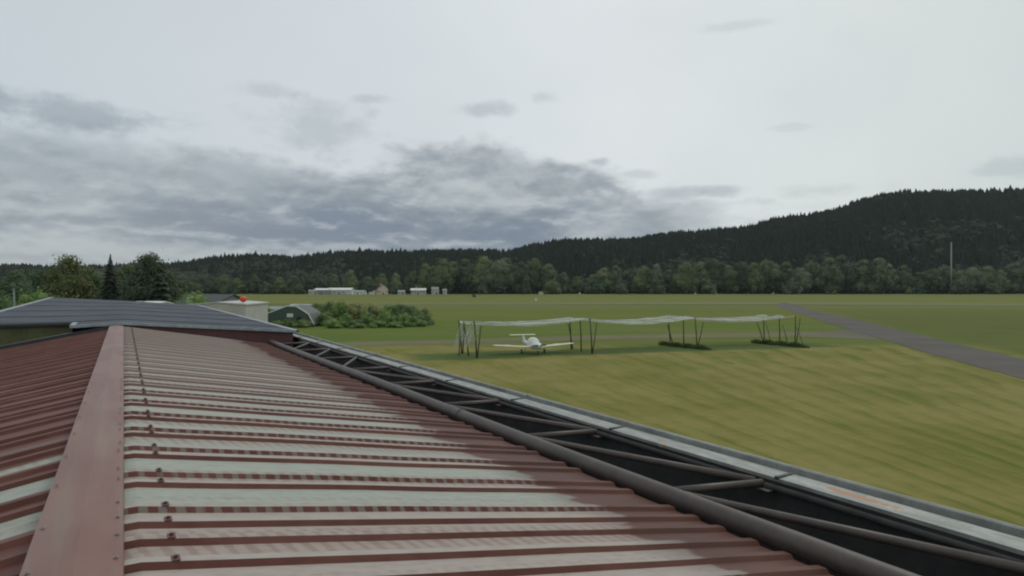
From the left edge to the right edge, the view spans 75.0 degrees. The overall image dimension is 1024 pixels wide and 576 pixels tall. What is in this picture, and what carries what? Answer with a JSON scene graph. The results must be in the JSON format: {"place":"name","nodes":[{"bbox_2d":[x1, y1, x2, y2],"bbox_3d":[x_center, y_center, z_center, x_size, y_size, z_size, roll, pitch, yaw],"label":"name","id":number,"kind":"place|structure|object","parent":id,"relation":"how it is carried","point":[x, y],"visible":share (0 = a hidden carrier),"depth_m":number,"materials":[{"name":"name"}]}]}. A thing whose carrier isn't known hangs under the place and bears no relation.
{"place":"outdoors","nodes":[
{"label":"outdoors","id":0,"kind":"place"},
{"bbox_2d":[188,300,268,321],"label":"white building","id":1,"kind":"structure","parent":0,"point":[257,310],"depth_m":80.47,"materials":[{"name":"white metal"}]},
{"bbox_2d":[0,0,1023,266],"label":"sky","id":2,"kind":"structure","parent":0,"point":[188,129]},
{"bbox_2d":[73,294,1023,526],"bbox_3d":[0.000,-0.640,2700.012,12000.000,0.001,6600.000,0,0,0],"label":"ground","id":3,"kind":"structure","parent":0,"point":[884,414],"depth_m":60.86,"materials":[{"name":"green plant"}]},
{"bbox_2d":[0,291,22,309],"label":"leafy bush","id":4,"kind":"object","parent":3,"relation":"on","point":[6,301],"visible":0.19,"depth_m":89.00,"materials":[{"name":"green plant"}]},
{"bbox_2d":[0,267,37,300],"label":"broadleaf tree","id":5,"kind":"object","parent":3,"relation":"on","point":[11,282],"visible":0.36,"depth_m":148.66,"materials":[{"name":"green plant"}]},
{"bbox_2d":[15,288,37,305],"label":"leafy bush","id":6,"kind":"object","parent":3,"relation":"on","point":[25,298],"visible":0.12,"depth_m":94.55,"materials":[{"name":"green plant"}]},
{"bbox_2d":[22,267,51,293],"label":"broadleaf tree","id":7,"kind":"object","parent":3,"relation":"on","point":[33,276],"visible":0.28,"depth_m":169.89,"materials":[{"name":"green plant"}]},
{"bbox_2d":[29,253,95,298],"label":"broadleaf tree","id":8,"kind":"object","parent":3,"relation":"on","point":[65,284],"visible":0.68,"depth_m":138.76,"materials":[{"name":"green plant"}]},
{"bbox_2d":[77,266,102,299],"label":"broadleaf tree","id":9,"kind":"object","parent":3,"relation":"on","point":[95,278],"visible":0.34,"depth_m":149.68,"materials":[{"name":"green plant"}]},
{"bbox_2d":[96,254,122,299],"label":"spruce tree","id":10,"kind":"object","parent":3,"relation":"on","point":[109,288],"visible":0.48,"depth_m":137.18,"materials":[{"name":"green plant"}]},
{"bbox_2d":[116,263,143,299],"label":"broadleaf tree","id":11,"kind":"object","parent":3,"relation":"on","point":[128,267],"visible":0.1,"depth_m":143.69,"materials":[{"name":"green plant"}]},
{"bbox_2d":[0,297,298,351],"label":"flat roofed hall","id":12,"kind":"structure","parent":3,"relation":"on","point":[48,317],"depth_m":29.29,"materials":[{"name":"grey metal"}]},
{"bbox_2d":[115,248,191,300],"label":"rounded tree","id":13,"kind":"object","parent":3,"relation":"on","point":[137,286],"visible":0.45,"depth_m":125.58,"materials":[{"name":"green plant"}]},
{"bbox_2d":[146,263,173,301],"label":"broad spruce","id":14,"kind":"object","parent":3,"relation":"on","point":[159,292],"visible":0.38,"depth_m":119.15,"materials":[{"name":"green plant"}]},
{"bbox_2d":[173,273,188,290],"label":"broadleaf tree","id":15,"kind":"object","parent":3,"relation":"on","point":[183,280],"visible":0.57,"depth_m":661.08,"materials":[{"name":"green plant"}]},
{"bbox_2d":[183,281,201,293],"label":"round bush","id":16,"kind":"object","parent":3,"relation":"on","point":[192,286],"visible":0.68,"depth_m":638.19,"materials":[{"name":"green plant"}]},
{"bbox_2d":[180,289,210,304],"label":"leafy bush","id":17,"kind":"object","parent":3,"relation":"on","point":[198,298],"visible":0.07,"depth_m":95.29,"materials":[{"name":"green plant"}]},
{"bbox_2d":[174,294,247,303],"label":"dark shed","id":18,"kind":"structure","parent":3,"relation":"on","point":[221,297],"depth_m":98.48,"materials":[{"name":"grey metal"}]},
{"bbox_2d":[213,274,233,292],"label":"broadleaf tree","id":19,"kind":"object","parent":3,"relation":"on","point":[222,281],"visible":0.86,"depth_m":644.12,"materials":[{"name":"green plant"}]},
{"bbox_2d":[232,278,245,293],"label":"broadleaf tree","id":20,"kind":"object","parent":3,"relation":"on","point":[238,286],"visible":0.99,"depth_m":646.49,"materials":[{"name":"green plant"}]},
{"bbox_2d":[245,273,261,293],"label":"broadleaf tree","id":21,"kind":"object","parent":3,"relation":"on","point":[253,283],"visible":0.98,"depth_m":650.38,"materials":[{"name":"green plant"}]},
{"bbox_2d":[259,282,273,293],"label":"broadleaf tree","id":22,"kind":"object","parent":3,"relation":"on","point":[266,288],"visible":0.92,"depth_m":632.99,"materials":[{"name":"green plant"}]},
{"bbox_2d":[273,277,286,293],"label":"broadleaf tree","id":23,"kind":"object","parent":3,"relation":"on","point":[280,284],"visible":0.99,"depth_m":645.43,"materials":[{"name":"green plant"}]},
{"bbox_2d":[284,275,301,293],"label":"broadleaf tree","id":24,"kind":"object","parent":3,"relation":"on","point":[292,281],"visible":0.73,"depth_m":647.23,"materials":[{"name":"green plant"}]},
{"bbox_2d":[268,304,320,326],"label":"green hut","id":25,"kind":"object","parent":3,"relation":"on","point":[302,312],"visible":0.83,"depth_m":130.02,"materials":[{"name":"green metal"}]},
{"bbox_2d":[291,319,312,327],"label":"thicket bush","id":26,"kind":"object","parent":3,"relation":"on","point":[303,323],"visible":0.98,"depth_m":127.36,"materials":[{"name":"green plant"}]},
{"bbox_2d":[302,274,317,289],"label":"broadleaf tree","id":27,"kind":"object","parent":3,"relation":"on","point":[310,279],"visible":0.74,"depth_m":671.84,"materials":[{"name":"green plant"}]},
{"bbox_2d":[316,311,338,325],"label":"thicket bush","id":28,"kind":"object","parent":3,"relation":"on","point":[322,317],"visible":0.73,"depth_m":132.49,"materials":[{"name":"green plant"}]},
{"bbox_2d":[327,275,341,287],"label":"broadleaf tree","id":29,"kind":"object","parent":3,"relation":"on","point":[333,282],"visible":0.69,"depth_m":651.48,"materials":[{"name":"green plant"}]},
{"bbox_2d":[325,319,343,327],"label":"thicket bush","id":30,"kind":"object","parent":3,"relation":"on","point":[332,323],"visible":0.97,"depth_m":125.93,"materials":[{"name":"green plant"}]},
{"bbox_2d":[329,300,347,320],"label":"thicket bush","id":31,"kind":"object","parent":3,"relation":"on","point":[338,309],"visible":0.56,"depth_m":143.63,"materials":[{"name":"green plant"}]},
{"bbox_2d":[329,288,354,294],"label":"hangar building","id":32,"kind":"structure","parent":3,"relation":"on","point":[338,291],"depth_m":616.25,"materials":[{"name":"white paint"}]},
{"bbox_2d":[338,313,353,327],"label":"thicket bush","id":33,"kind":"object","parent":3,"relation":"on","point":[345,319],"visible":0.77,"depth_m":128.93,"materials":[{"name":"green plant"}]},
{"bbox_2d":[342,269,358,289],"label":"broadleaf tree","id":34,"kind":"object","parent":3,"relation":"on","point":[349,281],"visible":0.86,"depth_m":656.24,"materials":[{"name":"green plant"}]},
{"bbox_2d":[344,302,367,319],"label":"thicket bush","id":35,"kind":"object","parent":3,"relation":"on","point":[357,310],"visible":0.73,"depth_m":141.66,"materials":[{"name":"green plant"}]},
{"bbox_2d":[347,319,365,328],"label":"thicket bush","id":36,"kind":"object","parent":3,"relation":"on","point":[355,324],"visible":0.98,"depth_m":125.69,"materials":[{"name":"green plant"}]},
{"bbox_2d":[359,276,373,293],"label":"broadleaf tree","id":37,"kind":"object","parent":3,"relation":"on","point":[366,281],"visible":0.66,"depth_m":671.14,"materials":[{"name":"green plant"}]},
{"bbox_2d":[360,312,376,325],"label":"thicket bush","id":38,"kind":"object","parent":3,"relation":"on","point":[367,318],"visible":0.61,"depth_m":130.83,"materials":[{"name":"green plant"}]},
{"bbox_2d":[372,273,390,289],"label":"broadleaf tree","id":39,"kind":"object","parent":3,"relation":"on","point":[381,279],"visible":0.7,"depth_m":647.76,"materials":[{"name":"green plant"}]},
{"bbox_2d":[377,311,395,326],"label":"thicket bush","id":40,"kind":"object","parent":3,"relation":"on","point":[385,318],"visible":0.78,"depth_m":130.83,"materials":[{"name":"green plant"}]},
{"bbox_2d":[375,303,397,320],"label":"thicket bush","id":41,"kind":"object","parent":3,"relation":"on","point":[388,308],"visible":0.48,"depth_m":142.01,"materials":[{"name":"green plant"}]},
{"bbox_2d":[388,273,401,290],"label":"broadleaf tree","id":42,"kind":"object","parent":3,"relation":"on","point":[395,281],"visible":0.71,"depth_m":649.70,"materials":[{"name":"green plant"}]},
{"bbox_2d":[392,304,408,320],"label":"thicket bush","id":43,"kind":"object","parent":3,"relation":"on","point":[399,309],"visible":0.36,"depth_m":141.97,"materials":[{"name":"green plant"}]},
{"bbox_2d":[398,312,411,326],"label":"thicket bush","id":44,"kind":"object","parent":3,"relation":"on","point":[405,319],"visible":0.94,"depth_m":130.51,"materials":[{"name":"green plant"}]},
{"bbox_2d":[402,271,419,292],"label":"broadleaf tree","id":45,"kind":"object","parent":3,"relation":"on","point":[410,281],"visible":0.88,"depth_m":653.00,"materials":[{"name":"green plant"}]},
{"bbox_2d":[411,315,427,326],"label":"thicket bush","id":46,"kind":"object","parent":3,"relation":"on","point":[419,320],"visible":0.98,"depth_m":130.53,"materials":[{"name":"green plant"}]},
{"bbox_2d":[417,263,433,293],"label":"broadleaf tree","id":47,"kind":"object","parent":3,"relation":"on","point":[425,270],"visible":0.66,"depth_m":651.59,"materials":[{"name":"green plant"}]},
{"bbox_2d":[416,307,434,324],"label":"thicket bush","id":48,"kind":"object","parent":3,"relation":"on","point":[424,311],"visible":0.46,"depth_m":136.26,"materials":[{"name":"green plant"}]},
{"bbox_2d":[425,258,457,293],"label":"broadleaf tree","id":49,"kind":"object","parent":3,"relation":"on","point":[442,275],"visible":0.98,"depth_m":641.86,"materials":[{"name":"green plant"}]},
{"bbox_2d":[453,258,476,293],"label":"broadleaf tree","id":50,"kind":"object","parent":3,"relation":"on","point":[464,275],"visible":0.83,"depth_m":655.68,"materials":[{"name":"green plant"}]},
{"bbox_2d":[469,255,492,287],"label":"broadleaf tree","id":51,"kind":"object","parent":3,"relation":"on","point":[482,260],"visible":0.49,"depth_m":655.78,"materials":[{"name":"green plant"}]},
{"bbox_2d":[479,259,519,293],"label":"broadleaf tree","id":52,"kind":"object","parent":3,"relation":"on","point":[499,276],"visible":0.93,"depth_m":645.32,"materials":[{"name":"green plant"}]},
{"bbox_2d":[0,325,1023,575],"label":"hangar","id":53,"kind":"structure","parent":3,"relation":"on","point":[128,451],"depth_m":6.47,"materials":[{"name":"paint"}]},
{"bbox_2d":[512,261,533,292],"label":"broadleaf tree","id":54,"kind":"object","parent":3,"relation":"on","point":[523,274],"visible":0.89,"depth_m":647.30,"materials":[{"name":"green plant"}]},
{"bbox_2d":[494,334,572,354],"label":"light aircraft","id":55,"kind":"object","parent":3,"relation":"on","point":[532,343],"visible":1,"depth_m":78.49,"materials":[{"name":"metal"}]},
{"bbox_2d":[525,257,542,293],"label":"broadleaf tree","id":56,"kind":"object","parent":3,"relation":"on","point":[534,265],"visible":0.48,"depth_m":661.86,"materials":[{"name":"green plant"}]},
{"bbox_2d":[535,263,561,289],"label":"broadleaf tree","id":57,"kind":"object","parent":3,"relation":"on","point":[549,271],"visible":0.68,"depth_m":658.56,"materials":[{"name":"green plant"}]},
{"bbox_2d":[542,279,561,293],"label":"round bush","id":58,"kind":"object","parent":3,"relation":"on","point":[552,286],"visible":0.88,"depth_m":636.63,"materials":[{"name":"green plant"}]},
{"bbox_2d":[557,272,571,293],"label":"broadleaf tree","id":59,"kind":"object","parent":3,"relation":"on","point":[563,278],"visible":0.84,"depth_m":666.41,"materials":[{"name":"green plant"}]},
{"bbox_2d":[570,276,582,293],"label":"broadleaf tree","id":60,"kind":"object","parent":3,"relation":"on","point":[576,282],"visible":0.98,"depth_m":668.37,"materials":[{"name":"green plant"}]},
{"bbox_2d":[589,319,596,353],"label":"net post","id":61,"kind":"object","parent":3,"relation":"on","point":[591,337],"visible":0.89,"depth_m":78.69,"materials":[{"name":"brown wood"}]},
{"bbox_2d":[455,315,791,347],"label":"shelter net","id":62,"kind":"object","parent":61,"relation":"hanging from","point":[648,318],"visible":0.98,"depth_m":83.87,"materials":[{"name":"grey fabric"}]},
{"bbox_2d":[584,277,605,293],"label":"round bush","id":63,"kind":"object","parent":3,"relation":"on","point":[595,286],"visible":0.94,"depth_m":641.08,"materials":[{"name":"green plant"}]},
{"bbox_2d":[593,267,614,293],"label":"broadleaf tree","id":64,"kind":"object","parent":3,"relation":"on","point":[602,275],"visible":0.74,"depth_m":662.55,"materials":[{"name":"green plant"}]},
{"bbox_2d":[201,284,1023,293],"bbox_3d":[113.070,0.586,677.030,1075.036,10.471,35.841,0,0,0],"label":"undergrowth","id":65,"kind":"object","parent":3,"relation":"on","point":[455,290],"visible":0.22,"depth_m":665.43,"materials":[{"name":"green plant"}]},
{"bbox_2d":[609,265,625,293],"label":"broadleaf tree","id":66,"kind":"object","parent":3,"relation":"on","point":[617,275],"visible":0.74,"depth_m":661.58,"materials":[{"name":"green plant"}]},
{"bbox_2d":[615,282,628,293],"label":"round bush","id":67,"kind":"object","parent":3,"relation":"on","point":[621,288],"visible":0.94,"depth_m":632.91,"materials":[{"name":"green plant"}]},
{"bbox_2d":[622,267,638,293],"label":"broadleaf tree","id":68,"kind":"object","parent":3,"relation":"on","point":[629,276],"visible":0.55,"depth_m":660.94,"materials":[{"name":"green plant"}]},
{"bbox_2d":[630,265,650,293],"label":"broadleaf tree","id":69,"kind":"object","parent":3,"relation":"on","point":[639,282],"visible":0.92,"depth_m":650.44,"materials":[{"name":"green plant"}]},
{"bbox_2d":[646,264,665,290],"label":"broadleaf tree","id":70,"kind":"object","parent":3,"relation":"on","point":[656,274],"visible":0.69,"depth_m":645.66,"materials":[{"name":"green plant"}]},
{"bbox_2d":[648,281,665,293],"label":"round bush","id":71,"kind":"object","parent":3,"relation":"on","point":[657,288],"visible":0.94,"depth_m":637.54,"materials":[{"name":"green plant"}]},
{"bbox_2d":[661,269,673,293],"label":"broadleaf tree","id":72,"kind":"object","parent":3,"relation":"on","point":[668,275],"visible":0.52,"depth_m":666.38,"materials":[{"name":"green plant"}]},
{"bbox_2d":[669,261,699,293],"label":"broadleaf tree","id":73,"kind":"object","parent":3,"relation":"on","point":[683,279],"visible":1,"depth_m":649.36,"materials":[{"name":"green plant"}]},
{"bbox_2d":[373,302,1023,304],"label":"runway","id":74,"kind":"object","parent":3,"relation":"on","point":[731,303],"visible":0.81,"depth_m":301.52,"materials":[{"name":"grey asphalt"}]},
{"bbox_2d":[692,261,712,293],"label":"broadleaf tree","id":75,"kind":"object","parent":3,"relation":"on","point":[701,274],"visible":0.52,"depth_m":659.00,"materials":[{"name":"green plant"}]},
{"bbox_2d":[700,280,717,293],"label":"round bush","id":76,"kind":"object","parent":3,"relation":"on","point":[708,287],"visible":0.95,"depth_m":641.81,"materials":[{"name":"green plant"}]},
{"bbox_2d":[704,258,725,289],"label":"broadleaf tree","id":77,"kind":"object","parent":3,"relation":"on","point":[715,267],"visible":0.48,"depth_m":660.75,"materials":[{"name":"green plant"}]},
{"bbox_2d":[719,264,739,293],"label":"broadleaf tree","id":78,"kind":"object","parent":3,"relation":"on","point":[728,278],"visible":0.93,"depth_m":656.80,"materials":[{"name":"green plant"}]},
{"bbox_2d":[732,261,750,293],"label":"broadleaf tree","id":79,"kind":"object","parent":3,"relation":"on","point":[739,267],"visible":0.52,"depth_m":661.91,"materials":[{"name":"green plant"}]},
{"bbox_2d":[744,262,765,293],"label":"broadleaf tree","id":80,"kind":"object","parent":3,"relation":"on","point":[755,278],"visible":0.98,"depth_m":649.86,"materials":[{"name":"green plant"}]},
{"bbox_2d":[757,258,781,293],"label":"broadleaf tree","id":81,"kind":"object","parent":3,"relation":"on","point":[771,273],"visible":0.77,"depth_m":656.39,"materials":[{"name":"green plant"}]},
{"bbox_2d":[775,261,798,290],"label":"broadleaf tree","id":82,"kind":"object","parent":3,"relation":"on","point":[788,272],"visible":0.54,"depth_m":654.71,"materials":[{"name":"green plant"}]},
{"bbox_2d":[780,278,804,293],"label":"round bush","id":83,"kind":"object","parent":3,"relation":"on","point":[791,287],"visible":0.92,"depth_m":631.45,"materials":[{"name":"green plant"}]},
{"bbox_2d":[795,267,813,293],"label":"broadleaf tree","id":84,"kind":"object","parent":3,"relation":"on","point":[806,281],"visible":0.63,"depth_m":653.35,"materials":[{"name":"green plant"}]},
{"bbox_2d":[803,260,820,293],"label":"broadleaf tree","id":85,"kind":"object","parent":3,"relation":"on","point":[811,267],"visible":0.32,"depth_m":665.70,"materials":[{"name":"green plant"}]},
{"bbox_2d":[813,257,845,293],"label":"broadleaf tree","id":86,"kind":"object","parent":3,"relation":"on","point":[829,271],"visible":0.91,"depth_m":644.60,"materials":[{"name":"green plant"}]},
{"bbox_2d":[824,283,839,293],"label":"round bush","id":87,"kind":"object","parent":3,"relation":"on","point":[830,288],"visible":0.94,"depth_m":638.32,"materials":[{"name":"green plant"}]},
{"bbox_2d":[834,254,857,293],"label":"broadleaf tree","id":88,"kind":"object","parent":3,"relation":"on","point":[850,275],"visible":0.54,"depth_m":650.08,"materials":[{"name":"green plant"}]},
{"bbox_2d":[848,259,879,293],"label":"broadleaf tree","id":89,"kind":"object","parent":3,"relation":"on","point":[864,272],"visible":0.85,"depth_m":647.84,"materials":[{"name":"green plant"}]},
{"bbox_2d":[864,257,893,293],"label":"broadleaf tree","id":90,"kind":"object","parent":3,"relation":"on","point":[880,273],"visible":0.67,"depth_m":644.68,"materials":[{"name":"green plant"}]},
{"bbox_2d":[882,263,900,293],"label":"broadleaf tree","id":91,"kind":"object","parent":3,"relation":"on","point":[894,276],"visible":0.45,"depth_m":660.31,"materials":[{"name":"green plant"}]},
{"bbox_2d":[774,302,1023,378],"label":"taxiway","id":92,"kind":"structure","parent":3,"relation":"on","point":[1000,363],"depth_m":90.62,"materials":[{"name":"grey asphalt"}]},
{"bbox_2d":[896,264,916,293],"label":"broadleaf tree","id":93,"kind":"object","parent":3,"relation":"on","point":[906,281],"visible":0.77,"depth_m":659.07,"materials":[{"name":"green plant"}]},
{"bbox_2d":[914,267,946,293],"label":"broadleaf tree","id":94,"kind":"object","parent":3,"relation":"on","point":[931,280],"visible":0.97,"depth_m":644.75,"materials":[{"name":"green plant"}]},
{"bbox_2d":[937,265,957,293],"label":"broadleaf tree","id":95,"kind":"object","parent":3,"relation":"on","point":[945,272],"visible":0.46,"depth_m":658.40,"materials":[{"name":"green plant"}]},
{"bbox_2d":[948,278,970,293],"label":"round bush","id":96,"kind":"object","parent":3,"relation":"on","point":[960,286],"visible":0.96,"depth_m":632.33,"materials":[{"name":"green plant"}]},
{"bbox_2d":[958,267,989,293],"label":"broadleaf tree","id":97,"kind":"object","parent":3,"relation":"on","point":[975,279],"visible":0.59,"depth_m":648.65,"materials":[{"name":"green plant"}]},
{"bbox_2d":[976,265,997,291],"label":"broadleaf tree","id":98,"kind":"object","parent":3,"relation":"on","point":[987,272],"visible":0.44,"depth_m":655.38,"materials":[{"name":"green plant"}]},
{"bbox_2d":[983,282,1001,293],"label":"round bush","id":99,"kind":"object","parent":3,"relation":"on","point":[993,288],"visible":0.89,"depth_m":638.80,"materials":[{"name":"green plant"}]},
{"bbox_2d":[994,269,1011,293],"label":"broadleaf tree","id":100,"kind":"object","parent":3,"relation":"on","point":[1002,281],"visible":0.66,"depth_m":645.60,"materials":[{"name":"green plant"}]},
{"bbox_2d":[1003,262,1023,293],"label":"broadleaf tree","id":101,"kind":"object","parent":3,"relation":"on","point":[1014,276],"visible":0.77,"depth_m":658.41,"materials":[{"name":"green plant"}]},
{"bbox_2d":[184,214,1023,293],"bbox_3d":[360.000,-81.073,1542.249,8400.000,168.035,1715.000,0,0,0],"label":"hills","id":102,"kind":"structure","parent":0,"point":[910,250],"depth_m":685.39,"materials":[{"name":"green plant"}]},
{"bbox_2d":[0,185,1023,286],"bbox_3d":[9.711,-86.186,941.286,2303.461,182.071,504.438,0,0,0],"label":"conifer forest","id":103,"kind":"object","parent":102,"relation":"on","point":[811,234],"visible":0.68,"depth_m":854.85,"materials":[{"name":"green plant"}]},
{"bbox_2d":[339,330,879,346],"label":"access path","id":104,"kind":"structure","parent":0,"point":[849,334],"depth_m":103.04,"materials":[{"name":"grey asphalt"}]},
{"bbox_2d":[658,340,711,349],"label":"tall grass","id":105,"kind":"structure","parent":0,"point":[683,345],"depth_m":86.17,"materials":[{"name":"green plant"}]},
{"bbox_2d":[751,338,809,347],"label":"tall grass","id":106,"kind":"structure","parent":0,"point":[782,343],"depth_m":89.27,"materials":[{"name":"green plant"}]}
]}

